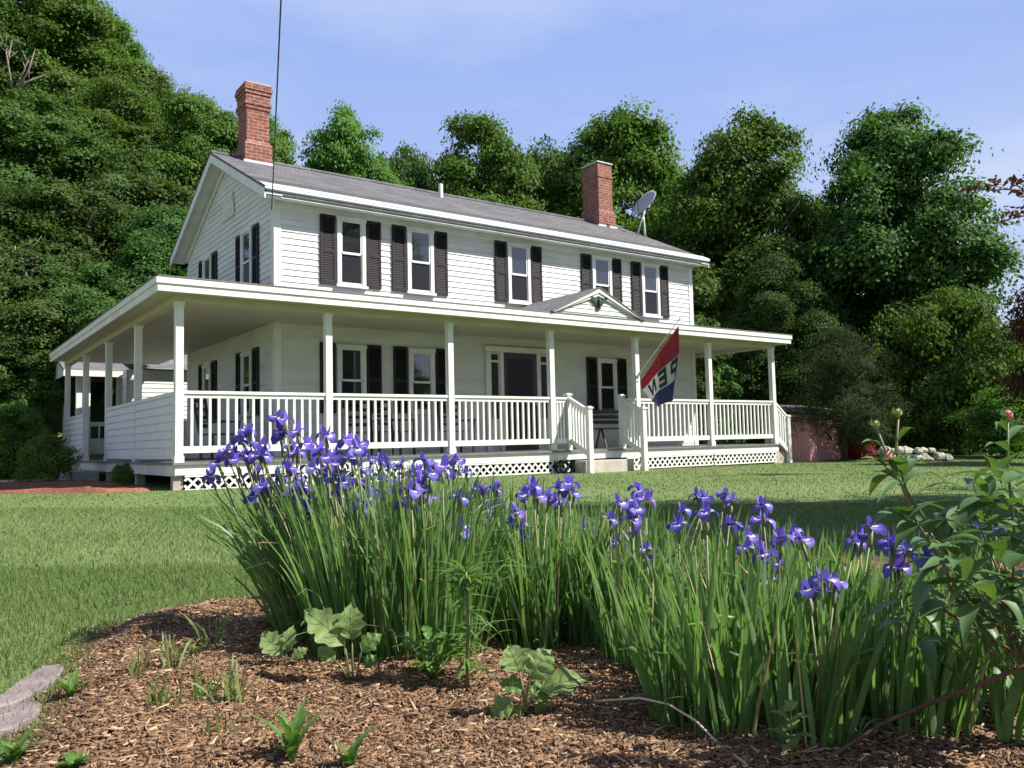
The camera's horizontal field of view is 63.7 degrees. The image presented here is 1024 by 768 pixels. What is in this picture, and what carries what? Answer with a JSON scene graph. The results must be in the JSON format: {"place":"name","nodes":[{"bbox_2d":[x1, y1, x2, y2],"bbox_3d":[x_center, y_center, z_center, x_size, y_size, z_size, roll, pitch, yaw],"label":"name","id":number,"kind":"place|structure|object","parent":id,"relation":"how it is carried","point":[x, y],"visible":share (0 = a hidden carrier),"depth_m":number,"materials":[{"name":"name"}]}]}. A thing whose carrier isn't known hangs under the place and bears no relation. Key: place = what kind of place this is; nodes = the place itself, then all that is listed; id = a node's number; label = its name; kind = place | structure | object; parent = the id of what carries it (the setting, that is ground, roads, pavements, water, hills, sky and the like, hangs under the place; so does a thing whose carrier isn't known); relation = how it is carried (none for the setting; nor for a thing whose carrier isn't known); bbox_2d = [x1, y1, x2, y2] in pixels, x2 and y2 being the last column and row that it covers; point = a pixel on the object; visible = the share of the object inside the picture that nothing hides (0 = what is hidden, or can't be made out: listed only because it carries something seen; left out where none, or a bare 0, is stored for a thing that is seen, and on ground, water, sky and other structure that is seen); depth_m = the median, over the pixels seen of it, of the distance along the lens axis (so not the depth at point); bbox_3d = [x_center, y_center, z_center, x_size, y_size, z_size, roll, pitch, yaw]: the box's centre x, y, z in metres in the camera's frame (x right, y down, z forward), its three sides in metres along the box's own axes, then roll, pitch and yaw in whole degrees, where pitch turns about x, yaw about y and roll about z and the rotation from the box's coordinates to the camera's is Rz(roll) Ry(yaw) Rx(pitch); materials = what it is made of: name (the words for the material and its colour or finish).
{"place":"outdoors","nodes":[
{"label":"outdoors","id":0,"kind":"place"},
{"bbox_2d":[0,382,1023,766],"bbox_3d":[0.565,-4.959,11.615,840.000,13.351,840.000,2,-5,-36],"label":"lawn","id":1,"kind":"structure","parent":0,"point":[154,482],"depth_m":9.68,"materials":[{"name":"green plant"}]},
{"bbox_2d":[0,399,52,478],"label":"shrub","id":2,"kind":"object","parent":1,"relation":"on","point":[13,438],"visible":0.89,"depth_m":19.37,"materials":[{"name":"green plant"}]},
{"bbox_2d":[0,0,79,98],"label":"maple tree","id":3,"kind":"object","parent":1,"relation":"on","point":[8,9],"visible":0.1,"depth_m":38.93,"materials":[{"name":"green plant"}]},
{"bbox_2d":[0,330,99,432],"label":"forest tree","id":4,"kind":"object","parent":1,"relation":"on","point":[34,386],"visible":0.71,"depth_m":23.12,"materials":[{"name":"green plant"}]},
{"bbox_2d":[0,244,103,395],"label":"forest tree","id":5,"kind":"object","parent":1,"relation":"on","point":[16,315],"visible":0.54,"depth_m":23.97,"materials":[{"name":"green plant"}]},
{"bbox_2d":[0,84,128,191],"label":"forest tree","id":6,"kind":"object","parent":1,"relation":"on","point":[31,134],"visible":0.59,"depth_m":31.87,"materials":[{"name":"green plant"}]},
{"bbox_2d":[0,173,139,303],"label":"forest tree","id":7,"kind":"object","parent":1,"relation":"on","point":[47,213],"visible":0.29,"depth_m":27.04,"materials":[{"name":"green plant"}]},
{"bbox_2d":[0,480,151,493],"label":"mulch border","id":8,"kind":"object","parent":1,"relation":"on","point":[64,487],"visible":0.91,"depth_m":12.51,"materials":[{"name":"brown wood"}]},
{"bbox_2d":[2,431,84,482],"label":"shrub","id":9,"kind":"object","parent":8,"relation":"on","point":[50,458],"visible":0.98,"depth_m":15.80,"materials":[{"name":"green plant"}]},
{"bbox_2d":[107,461,135,484],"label":"shrub","id":10,"kind":"object","parent":8,"relation":"on","point":[122,472],"visible":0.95,"depth_m":12.99,"materials":[{"name":"green plant"}]},
{"bbox_2d":[29,260,138,437],"bbox_3d":[-12.556,-1.075,25.780,5.377,5.808,5.317,-4,-5,34],"label":"forest tree","id":11,"kind":"object","parent":1,"relation":"on","point":[86,306],"visible":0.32,"depth_m":24.57,"materials":[{"name":"green plant"}]},
{"bbox_2d":[0,0,175,112],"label":"maple tree","id":12,"kind":"object","parent":1,"relation":"on","point":[71,28],"visible":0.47,"depth_m":39.05,"materials":[{"name":"green plant"}]},
{"bbox_2d":[50,361,130,469],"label":"garden pavilion","id":13,"kind":"structure","parent":1,"relation":"on","point":[96,372],"depth_m":22.29,"materials":[{"name":"grey wood"}]},
{"bbox_2d":[67,19,155,93],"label":"maple tree","id":14,"kind":"object","parent":1,"relation":"on","point":[125,49],"visible":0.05,"depth_m":42.16,"materials":[{"name":"green plant"}]},
{"bbox_2d":[50,69,179,189],"bbox_3d":[-17.651,-9.733,36.404,7.323,8.918,7.682,2,-5,-38],"label":"maple tree","id":15,"kind":"object","parent":1,"relation":"on","point":[115,104],"visible":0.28,"depth_m":35.69,"materials":[{"name":"green plant"}]},
{"bbox_2d":[52,143,197,260],"bbox_3d":[-14.110,-5.144,31.479,7.135,8.283,7.143,0,-4,-22],"label":"forest tree","id":16,"kind":"object","parent":1,"relation":"on","point":[141,186],"visible":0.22,"depth_m":29.98,"materials":[{"name":"green plant"}]},
{"bbox_2d":[73,199,189,391],"bbox_3d":[-11.362,-2.300,27.261,5.959,7.808,6.192,-4,-5,29],"label":"maple tree","id":17,"kind":"object","parent":1,"relation":"on","point":[152,237],"visible":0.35,"depth_m":26.11,"materials":[{"name":"green plant"}]},
{"bbox_2d":[99,70,217,159],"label":"forest tree","id":18,"kind":"object","parent":1,"relation":"on","point":[150,81],"visible":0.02,"depth_m":37.74,"materials":[{"name":"green plant"}]},
{"bbox_2d":[116,83,237,204],"bbox_3d":[-12.784,-6.789,33.659,7.390,10.625,7.026,-1,-4,-5],"label":"maple tree","id":19,"kind":"object","parent":1,"relation":"on","point":[199,129],"visible":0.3,"depth_m":32.42,"materials":[{"name":"green plant"}]},
{"bbox_2d":[235,113,302,165],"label":"maple tree","id":20,"kind":"object","parent":1,"relation":"on","point":[283,146],"visible":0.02,"depth_m":35.12,"materials":[{"name":"green plant"}]},
{"bbox_2d":[290,99,412,186],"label":"maple tree","id":21,"kind":"object","parent":1,"relation":"on","point":[338,150],"visible":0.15,"depth_m":33.94,"materials":[{"name":"green plant"}]},
{"bbox_2d":[374,139,439,191],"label":"forest tree","id":22,"kind":"object","parent":1,"relation":"on","point":[410,167],"visible":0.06,"depth_m":37.67,"materials":[{"name":"green plant"}]},
{"bbox_2d":[49,80,791,490],"bbox_3d":[-3.257,-2.012,21.918,15.288,8.673,14.888,2,-5,-36],"label":"farmhouse","id":23,"kind":"object","parent":1,"relation":"on","point":[525,338],"visible":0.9,"depth_m":16.83,"materials":[{"name":"paint"}]},
{"bbox_2d":[193,398,240,460],"bbox_3d":[-4.987,0.756,13.926,0.637,1.053,0.540,-2,-4,2],"label":"porch chair","id":24,"kind":"object","parent":23,"relation":"on","point":[196,409],"visible":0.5,"depth_m":13.83,"materials":[{"name":"black wood"}]},
{"bbox_2d":[239,225,251,282],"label":"window","id":25,"kind":"structure","parent":23,"relation":"in","point":[245,235],"depth_m":16.35,"materials":[{"name":"white paint"}]},
{"bbox_2d":[239,350,251,417],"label":"window","id":26,"kind":"structure","parent":23,"relation":"in","point":[246,357],"depth_m":16.15,"materials":[{"name":"white paint"}]},
{"bbox_2d":[336,344,366,413],"bbox_3d":[-3.072,-0.091,15.841,0.660,1.325,0.075,2,-5,-36],"label":"window","id":27,"kind":"structure","parent":23,"relation":"in","point":[351,359],"depth_m":15.87,"materials":[{"name":"white paint"}]},
{"bbox_2d":[335,215,368,289],"bbox_3d":[-3.114,-2.553,16.028,0.660,1.385,0.075,2,-5,-36],"label":"window","id":28,"kind":"structure","parent":23,"relation":"in","point":[350,232],"depth_m":16.04,"materials":[{"name":"white paint"}]},
{"bbox_2d":[371,400,415,454],"bbox_3d":[-2.175,0.780,15.192,0.637,1.053,0.540,-3,-4,25],"label":"porch chair","id":29,"kind":"object","parent":23,"relation":"on","point":[392,431],"visible":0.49,"depth_m":15.22,"materials":[{"name":"black wood"}]},
{"bbox_2d":[406,226,436,295],"bbox_3d":[-1.869,-2.518,16.935,0.680,1.385,0.075,2,-5,-36],"label":"window","id":30,"kind":"structure","parent":23,"relation":"in","point":[419,241],"depth_m":16.95,"materials":[{"name":"white paint"}]},
{"bbox_2d":[408,348,435,413],"bbox_3d":[-1.819,-0.055,16.754,0.660,1.325,0.075,2,-5,-36],"label":"window","id":31,"kind":"structure","parent":23,"relation":"in","point":[421,362],"depth_m":16.77,"materials":[{"name":"white paint"}]},
{"bbox_2d":[506,241,531,304],"bbox_3d":[0.171,-2.461,18.422,0.680,1.385,0.075,2,-5,-36],"label":"window","id":32,"kind":"structure","parent":23,"relation":"in","point":[518,254],"depth_m":18.44,"materials":[{"name":"white paint"}]},
{"bbox_2d":[504,353,538,449],"bbox_3d":[0.206,0.382,18.187,0.910,2.120,0.087,2,-5,-36],"label":"front door","id":33,"kind":"structure","parent":23,"relation":"in","point":[520,370],"depth_m":18.21,"materials":[{"name":"wood"}]},
{"bbox_2d":[591,254,612,295],"bbox_3d":[2.187,-2.404,19.890,0.680,1.385,0.075,2,-5,-36],"label":"window","id":34,"kind":"structure","parent":23,"relation":"in","point":[601,266],"depth_m":19.93,"materials":[{"name":"white paint"}]},
{"bbox_2d":[597,358,617,409],"bbox_3d":[2.302,0.061,19.756,0.660,1.325,0.075,2,-5,-36],"label":"window","id":35,"kind":"structure","parent":23,"relation":"in","point":[606,368],"depth_m":19.78,"materials":[{"name":"white paint"}]},
{"bbox_2d":[592,410,647,447],"bbox_3d":[2.490,1.032,19.189,1.500,0.907,0.485,2,-5,-36],"label":"porch bench","id":36,"kind":"object","parent":23,"relation":"on","point":[605,417],"visible":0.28,"depth_m":19.14,"materials":[{"name":"black wood"}]},
{"bbox_2d":[640,262,662,318],"bbox_3d":[3.520,-2.367,20.862,0.680,1.385,0.075,2,-5,-36],"label":"window","id":37,"kind":"structure","parent":23,"relation":"in","point":[650,281],"depth_m":20.88,"materials":[{"name":"white paint"}]},
{"bbox_2d":[635,317,680,406],"bbox_3d":[3.058,-0.408,17.162,0.179,1.810,1.272,2,-6,-43],"label":"open flag","id":38,"kind":"object","parent":23,"relation":"attached to","point":[658,382],"visible":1,"depth_m":17.00,"materials":[{"name":"multicoloured fabric"}]},
{"bbox_2d":[423,109,558,212],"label":"maple tree","id":39,"kind":"object","parent":1,"relation":"on","point":[495,174],"visible":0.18,"depth_m":35.82,"materials":[{"name":"green plant"}]},
{"bbox_2d":[0,554,1023,767],"bbox_3d":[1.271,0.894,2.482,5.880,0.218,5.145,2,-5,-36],"label":"mulch bed","id":40,"kind":"object","parent":1,"relation":"on","point":[559,721],"visible":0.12,"depth_m":2.04,"materials":[{"name":"brown wood"}]},
{"bbox_2d":[0,701,41,737],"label":"edging stone","id":41,"kind":"object","parent":40,"relation":"on","point":[9,726],"visible":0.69,"depth_m":2.22,"materials":[{"name":"grey stone"}]},
{"bbox_2d":[0,717,47,763],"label":"seedling","id":42,"kind":"object","parent":40,"relation":"on","point":[14,753],"visible":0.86,"depth_m":1.95,"materials":[{"name":"green plant"}]},
{"bbox_2d":[0,664,62,709],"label":"edging stone","id":43,"kind":"object","parent":40,"relation":"on","point":[33,684],"visible":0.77,"depth_m":2.49,"materials":[{"name":"grey stone"}]},
{"bbox_2d":[145,673,181,706],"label":"grass tuft","id":44,"kind":"object","parent":40,"relation":"on","point":[162,696],"visible":0.86,"depth_m":2.15,"materials":[{"name":"green plant"}]},
{"bbox_2d":[149,631,202,668],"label":"grass tuft","id":45,"kind":"object","parent":40,"relation":"on","point":[168,657],"visible":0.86,"depth_m":2.49,"materials":[{"name":"green plant"}]},
{"bbox_2d":[176,596,233,648],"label":"grass tuft","id":46,"kind":"object","parent":40,"relation":"on","point":[197,630],"visible":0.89,"depth_m":2.79,"materials":[{"name":"green plant"}]},
{"bbox_2d":[182,655,259,704],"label":"grass tuft","id":47,"kind":"object","parent":40,"relation":"on","point":[230,683],"visible":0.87,"depth_m":2.22,"materials":[{"name":"green plant"}]},
{"bbox_2d":[170,409,337,641],"bbox_3d":[-0.811,0.502,2.988,0.746,0.856,0.634,-2,-4,12],"label":"iris clump","id":48,"kind":"object","parent":40,"relation":"on","point":[264,573],"visible":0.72,"depth_m":2.97,"materials":[{"name":"green plant"}]},
{"bbox_2d":[259,625,307,666],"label":"hollyhock","id":49,"kind":"object","parent":40,"relation":"on","point":[273,643],"visible":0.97,"depth_m":2.52,"materials":[{"name":"green plant"}]},
{"bbox_2d":[260,583,307,641],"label":"grass tuft","id":50,"kind":"object","parent":40,"relation":"on","point":[298,619],"visible":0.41,"depth_m":2.85,"materials":[{"name":"green plant"}]},
{"bbox_2d":[247,697,329,762],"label":"seedling","id":51,"kind":"object","parent":40,"relation":"on","point":[292,740],"visible":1,"depth_m":1.80,"materials":[{"name":"green plant"}]},
{"bbox_2d":[304,602,381,681],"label":"hollyhock","id":52,"kind":"object","parent":40,"relation":"on","point":[328,628],"visible":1,"depth_m":2.40,"materials":[{"name":"green plant"}]},
{"bbox_2d":[222,424,476,659],"bbox_3d":[-0.547,0.525,2.768,0.796,0.784,0.807,2,-5,-36],"label":"iris clump","id":53,"kind":"object","parent":40,"relation":"on","point":[334,555],"visible":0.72,"depth_m":2.70,"materials":[{"name":"green plant"}]},
{"bbox_2d":[329,725,375,765],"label":"seedling","id":54,"kind":"object","parent":40,"relation":"on","point":[349,757],"visible":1,"depth_m":1.77,"materials":[{"name":"green plant"}]},
{"bbox_2d":[305,452,499,590],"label":"iris clump","id":55,"kind":"object","parent":40,"relation":"on","point":[386,463],"visible":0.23,"depth_m":3.35,"materials":[{"name":"green plant"}]},
{"bbox_2d":[391,625,471,679],"bbox_3d":[-0.229,0.782,2.367,0.242,0.140,0.225,2,-5,-36],"label":"columbine","id":56,"kind":"object","parent":40,"relation":"on","point":[433,668],"visible":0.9,"depth_m":2.38,"materials":[{"name":"green plant"}]},
{"bbox_2d":[332,451,539,664],"bbox_3d":[-0.230,0.564,2.727,0.688,0.684,0.768,0,-4,-23],"label":"iris clump","id":57,"kind":"object","parent":40,"relation":"on","point":[421,608],"visible":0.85,"depth_m":2.62,"materials":[{"name":"green plant"}]},
{"bbox_2d":[432,553,500,690],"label":"lily plant","id":58,"kind":"object","parent":40,"relation":"on","point":[465,579],"visible":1,"depth_m":2.32,"materials":[{"name":"green plant"}]},
{"bbox_2d":[389,453,545,608],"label":"iris clump","id":59,"kind":"object","parent":40,"relation":"on","point":[454,460],"visible":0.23,"depth_m":3.52,"materials":[{"name":"green plant"}]},
{"bbox_2d":[425,467,617,619],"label":"iris clump","id":60,"kind":"object","parent":40,"relation":"on","point":[496,486],"visible":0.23,"depth_m":3.31,"materials":[{"name":"green plant"}]},
{"bbox_2d":[461,475,600,649],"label":"iris clump","id":61,"kind":"object","parent":40,"relation":"on","point":[525,601],"visible":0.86,"depth_m":2.81,"materials":[{"name":"green plant"}]},
{"bbox_2d":[490,645,587,720],"bbox_3d":[0.068,0.772,2.096,0.256,0.208,0.062,-1,-4,1],"label":"mallow","id":62,"kind":"object","parent":40,"relation":"on","point":[537,665],"visible":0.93,"depth_m":2.10,"materials":[{"name":"green plant"}]},
{"bbox_2d":[488,474,627,640],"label":"iris clump","id":63,"kind":"object","parent":40,"relation":"on","point":[566,489],"visible":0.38,"depth_m":3.00,"materials":[{"name":"green plant"}]},
{"bbox_2d":[507,493,665,606],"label":"iris clump","id":64,"kind":"object","parent":40,"relation":"on","point":[601,520],"visible":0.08,"depth_m":3.38,"materials":[{"name":"green plant"}]},
{"bbox_2d":[503,484,700,571],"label":"iris clump","id":65,"kind":"object","parent":40,"relation":"on","point":[575,513],"visible":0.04,"depth_m":3.80,"materials":[{"name":"green plant"}]},
{"bbox_2d":[539,481,699,647],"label":"iris clump","id":66,"kind":"object","parent":40,"relation":"on","point":[583,635],"visible":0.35,"depth_m":2.82,"materials":[{"name":"green plant"}]},
{"bbox_2d":[567,490,717,671],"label":"iris clump","id":67,"kind":"object","parent":40,"relation":"on","point":[614,637],"visible":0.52,"depth_m":2.56,"materials":[{"name":"green plant"}]},
{"bbox_2d":[592,486,797,622],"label":"iris clump","id":68,"kind":"object","parent":40,"relation":"on","point":[702,495],"visible":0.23,"depth_m":2.89,"materials":[{"name":"green plant"}]},
{"bbox_2d":[600,500,818,738],"bbox_3d":[0.506,0.591,2.132,0.581,0.571,0.536,2,-5,-36],"label":"iris clump","id":69,"kind":"object","parent":40,"relation":"on","point":[726,689],"visible":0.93,"depth_m":2.02,"materials":[{"name":"green plant"}]},
{"bbox_2d":[650,494,874,704],"bbox_3d":[0.667,0.596,2.308,0.652,0.576,0.576,-3,-4,23],"label":"iris clump","id":70,"kind":"object","parent":40,"relation":"on","point":[780,540],"visible":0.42,"depth_m":2.27,"materials":[{"name":"green plant"}]},
{"bbox_2d":[682,516,893,618],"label":"iris clump","id":71,"kind":"object","parent":40,"relation":"on","point":[792,530],"visible":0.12,"depth_m":2.95,"materials":[{"name":"green plant"}]},
{"bbox_2d":[764,700,817,760],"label":"nettle","id":72,"kind":"object","parent":40,"relation":"on","point":[791,725],"visible":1,"depth_m":1.79,"materials":[{"name":"green plant"}]},
{"bbox_2d":[709,564,899,748],"bbox_3d":[0.699,0.639,1.938,0.429,0.427,0.342,1,-5,-26],"label":"iris clump","id":73,"kind":"object","parent":40,"relation":"on","point":[835,681],"visible":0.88,"depth_m":1.89,"materials":[{"name":"green plant"}]},
{"bbox_2d":[746,515,946,711],"bbox_3d":[0.920,0.632,2.329,0.577,0.515,0.577,2,-5,-36],"label":"iris clump","id":74,"kind":"object","parent":40,"relation":"on","point":[860,540],"visible":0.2,"depth_m":2.28,"materials":[{"name":"green plant"}]},
{"bbox_2d":[791,528,1015,659],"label":"iris clump","id":75,"kind":"object","parent":40,"relation":"on","point":[835,551],"visible":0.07,"depth_m":2.84,"materials":[{"name":"green plant"}]},
{"bbox_2d":[808,530,1017,738],"bbox_3d":[1.004,0.625,2.078,0.523,0.493,0.446,-1,-4,-2],"label":"iris clump","id":76,"kind":"object","parent":40,"relation":"on","point":[905,677],"visible":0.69,"depth_m":1.99,"materials":[{"name":"green plant"}]},
{"bbox_2d":[824,530,1023,659],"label":"iris clump","id":77,"kind":"object","parent":40,"relation":"on","point":[915,578],"visible":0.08,"depth_m":2.71,"materials":[{"name":"green plant"}]},
{"bbox_2d":[828,664,1023,758],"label":"bramble cane","id":78,"kind":"object","parent":40,"relation":"on","point":[855,740],"visible":1,"depth_m":1.82,"materials":[{"name":"brown plant"}]},
{"bbox_2d":[862,406,1023,687],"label":"peony","id":79,"kind":"object","parent":40,"relation":"on","point":[943,525],"visible":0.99,"depth_m":1.70,"materials":[{"name":"green plant"}]},
{"bbox_2d":[885,522,1023,719],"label":"iris clump","id":80,"kind":"object","parent":40,"relation":"on","point":[948,623],"visible":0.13,"depth_m":2.13,"materials":[{"name":"green plant"}]},
{"bbox_2d":[967,643,1023,745],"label":"daylily","id":81,"kind":"object","parent":40,"relation":"on","point":[1004,716],"visible":0.8,"depth_m":1.89,"materials":[{"name":"green plant"}]},
{"bbox_2d":[514,134,575,205],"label":"forest tree","id":82,"kind":"object","parent":1,"relation":"on","point":[543,162],"visible":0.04,"depth_m":38.58,"materials":[{"name":"green plant"}]},
{"bbox_2d":[542,94,716,367],"bbox_3d":[4.696,-4.503,36.392,10.528,16.010,11.074,-4,-5,31],"label":"maple tree","id":83,"kind":"object","parent":1,"relation":"on","point":[642,166],"visible":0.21,"depth_m":35.52,"materials":[{"name":"green plant"}]},
{"bbox_2d":[693,281,730,460],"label":"cedar tree","id":84,"kind":"object","parent":1,"relation":"on","point":[703,293],"visible":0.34,"depth_m":24.42,"materials":[{"name":"green plant"}]},
{"bbox_2d":[712,353,746,459],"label":"cedar tree","id":85,"kind":"object","parent":1,"relation":"on","point":[725,371],"visible":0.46,"depth_m":25.30,"materials":[{"name":"green plant"}]},
{"bbox_2d":[698,411,764,457],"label":"shrub","id":86,"kind":"object","parent":1,"relation":"on","point":[755,441],"visible":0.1,"depth_m":27.11,"materials":[{"name":"green plant"}]},
{"bbox_2d":[650,100,867,422],"bbox_3d":[8.919,-3.851,31.796,8.860,13.944,8.445,-4,-5,35],"label":"maple tree","id":87,"kind":"object","parent":1,"relation":"on","point":[738,202],"visible":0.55,"depth_m":30.50,"materials":[{"name":"green plant"}]},
{"bbox_2d":[715,251,848,416],"bbox_3d":[8.986,-0.963,27.187,4.555,7.087,4.199,-4,-5,36],"label":"maple tree","id":88,"kind":"object","parent":1,"relation":"on","point":[766,299],"visible":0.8,"depth_m":26.56,"materials":[{"name":"green plant"}]},
{"bbox_2d":[755,405,841,461],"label":"garden shed","id":89,"kind":"structure","parent":1,"relation":"on","point":[803,449],"depth_m":21.77,"materials":[{"name":"red wood"}]},
{"bbox_2d":[818,419,832,459],"bbox_3d":[8.325,1.471,21.873,0.600,1.070,0.048,2,-5,-36],"label":"door","id":90,"kind":"structure","parent":89,"relation":"in","point":[826,453],"depth_m":21.84,"materials":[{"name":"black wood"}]},
{"bbox_2d":[784,323,915,460],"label":"shrub","id":91,"kind":"object","parent":1,"relation":"on","point":[839,369],"visible":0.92,"depth_m":21.34,"materials":[{"name":"green plant"}]},
{"bbox_2d":[834,434,878,459],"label":"barberry shrub","id":92,"kind":"object","parent":1,"relation":"on","point":[858,452],"visible":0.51,"depth_m":22.17,"materials":[{"name":"red plant"}]},
{"bbox_2d":[820,328,937,454],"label":"shrub","id":93,"kind":"object","parent":1,"relation":"on","point":[902,378],"visible":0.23,"depth_m":25.82,"materials":[{"name":"green plant"}]},
{"bbox_2d":[796,96,1023,391],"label":"maple tree","id":94,"kind":"object","parent":1,"relation":"on","point":[874,250],"visible":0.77,"depth_m":27.53,"materials":[{"name":"green plant"}]},
{"bbox_2d":[877,446,952,461],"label":"rocks","id":95,"kind":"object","parent":1,"relation":"on","point":[921,452],"depth_m":20.21,"materials":[{"name":"white stone"}]},
{"bbox_2d":[878,415,962,454],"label":"shrub","id":96,"kind":"object","parent":1,"relation":"on","point":[935,439],"visible":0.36,"depth_m":24.77,"materials":[{"name":"green plant"}]},
{"bbox_2d":[858,279,1023,454],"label":"shrub","id":97,"kind":"object","parent":1,"relation":"on","point":[959,365],"visible":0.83,"depth_m":24.23,"materials":[{"name":"green plant"}]},
{"bbox_2d":[944,386,1023,458],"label":"shrub","id":98,"kind":"object","parent":1,"relation":"on","point":[979,415],"visible":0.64,"depth_m":21.96,"materials":[{"name":"green plant"}]},
{"bbox_2d":[951,170,1023,226],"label":"copper sapling","id":99,"kind":"object","parent":1,"relation":"on","point":[1013,179],"visible":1,"depth_m":13.95,"materials":[{"name":"red plant"}]},
{"bbox_2d":[987,283,1023,424],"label":"copper tree","id":100,"kind":"object","parent":1,"relation":"on","point":[1011,382],"visible":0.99,"depth_m":18.43,"materials":[{"name":"red plant"}]},
{"bbox_2d":[32,0,1023,431],"label":"sky","id":101,"kind":"structure","parent":0,"point":[404,67],"materials":[{"name":"blue"}]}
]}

